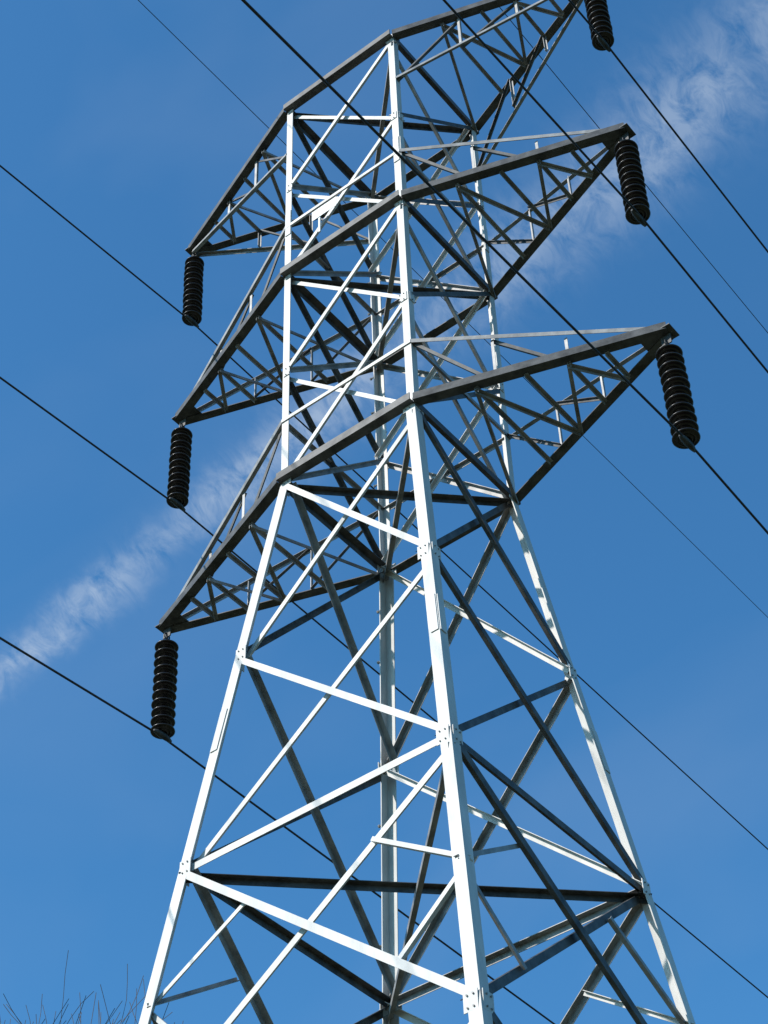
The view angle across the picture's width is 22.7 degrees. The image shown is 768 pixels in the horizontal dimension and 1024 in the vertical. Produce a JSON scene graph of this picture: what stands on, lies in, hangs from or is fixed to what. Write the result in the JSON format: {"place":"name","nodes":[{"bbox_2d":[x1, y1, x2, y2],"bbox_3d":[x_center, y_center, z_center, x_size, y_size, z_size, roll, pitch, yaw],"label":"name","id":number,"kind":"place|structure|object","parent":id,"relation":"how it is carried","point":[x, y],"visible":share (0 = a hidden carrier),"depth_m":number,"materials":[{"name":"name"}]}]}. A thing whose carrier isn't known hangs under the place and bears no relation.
{"place":"outdoors","nodes":[
{"label":"outdoors","id":0,"kind":"place"},
{"bbox_2d":[0,0,767,1023],"label":"sky","id":1,"kind":"structure","parent":0,"point":[107,117],"materials":[{"name":"blue"}]},
{"bbox_2d":[138,0,766,616],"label":"shield wire","id":2,"kind":"object","parent":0,"point":[444,300],"visible":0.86,"depth_m":35.12,"materials":[{"name":"metal"}]},
{"bbox_3d":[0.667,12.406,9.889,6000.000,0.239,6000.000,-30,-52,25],"label":"ground","id":3,"kind":"structure","parent":0,"visible":0},
{"bbox_2d":[0,994,68,1023],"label":"bare tree","id":4,"kind":"object","parent":3,"relation":"on","point":[45,1015],"visible":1,"depth_m":37.81,"materials":[{"name":"brown plant"}]},
{"bbox_2d":[3,950,182,1023],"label":"bare tree","id":5,"kind":"object","parent":3,"relation":"on","point":[98,1005],"visible":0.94,"depth_m":32.83,"materials":[{"name":"brown plant"}]},
{"bbox_2d":[139,0,694,1023],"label":"transmission tower","id":6,"kind":"structure","parent":3,"relation":"on","point":[477,990],"depth_m":22.35,"materials":[{"name":"metal"}]},
{"bbox_2d":[150,632,178,742],"bbox_3d":[-2.715,2.134,23.750,0.310,1.702,0.311,-31,-51,24],"label":"insulator string","id":7,"kind":"object","parent":6,"relation":"attached to","point":[163,706],"visible":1,"depth_m":23.61,"materials":[{"name":"ceramic"}]},
{"bbox_2d":[0,637,554,1023],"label":"power line","id":8,"kind":"object","parent":7,"relation":"attached to","point":[203,767],"visible":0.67,"depth_m":23.76,"materials":[{"name":"metal"}]},
{"bbox_2d":[166,423,192,510],"bbox_3d":[-2.833,-0.668,26.603,0.310,1.702,0.311,-31,-53,24],"label":"insulator string","id":9,"kind":"object","parent":6,"relation":"attached to","point":[179,469],"visible":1,"depth_m":26.43,"materials":[{"name":"ceramic"}]},
{"bbox_2d":[0,377,767,997],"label":"power line","id":10,"kind":"object","parent":9,"relation":"attached to","point":[300,609],"visible":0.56,"depth_m":26.70,"materials":[{"name":"metal"}]},
{"bbox_2d":[182,253,203,327],"bbox_3d":[-2.932,-3.449,29.477,0.310,1.702,0.311,-31,-51,24],"label":"insulator string","id":11,"kind":"object","parent":6,"relation":"attached to","point":[193,290],"visible":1,"depth_m":29.28,"materials":[{"name":"ceramic"}]},
{"bbox_2d":[0,165,767,849],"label":"power line","id":12,"kind":"object","parent":11,"relation":"attached to","point":[366,481],"visible":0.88,"depth_m":31.09,"materials":[{"name":"metal"}]},
{"bbox_2d":[584,0,613,51],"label":"insulator string","id":13,"kind":"object","parent":6,"relation":"attached to","point":[598,15],"visible":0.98,"depth_m":25.95,"materials":[{"name":"ceramic"}]},
{"bbox_2d":[568,0,767,252],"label":"power line","id":14,"kind":"object","parent":13,"relation":"attached to","point":[665,120],"visible":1,"depth_m":26.59,"materials":[{"name":"metal"}]},
{"bbox_2d":[614,137,650,226],"bbox_3d":[3.030,-4.092,23.481,0.310,1.702,0.308,-30,-52,25],"label":"insulator string","id":15,"kind":"object","parent":6,"relation":"attached to","point":[630,173],"visible":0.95,"depth_m":23.28,"materials":[{"name":"ceramic"}]},
{"bbox_2d":[442,0,767,372],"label":"power line","id":16,"kind":"object","parent":15,"relation":"attached to","point":[592,163],"visible":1,"depth_m":22.34,"materials":[{"name":"metal"}]},
{"bbox_2d":[499,7,767,332],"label":"shield wire","id":17,"kind":"object","parent":6,"relation":"attached to","point":[645,184],"visible":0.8,"depth_m":32.93,"materials":[{"name":"metal"}]},
{"bbox_2d":[655,339,700,452],"bbox_3d":[3.151,-1.299,20.621,0.312,1.702,0.310,-30,-51,25],"label":"insulator string","id":18,"kind":"object","parent":6,"relation":"attached to","point":[678,399],"visible":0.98,"depth_m":20.46,"materials":[{"name":"ceramic"}]},
{"bbox_2d":[241,0,767,534],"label":"power line","id":19,"kind":"object","parent":18,"relation":"attached to","point":[271,28],"visible":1,"depth_m":17.76,"materials":[{"name":"metal"}]}
]}

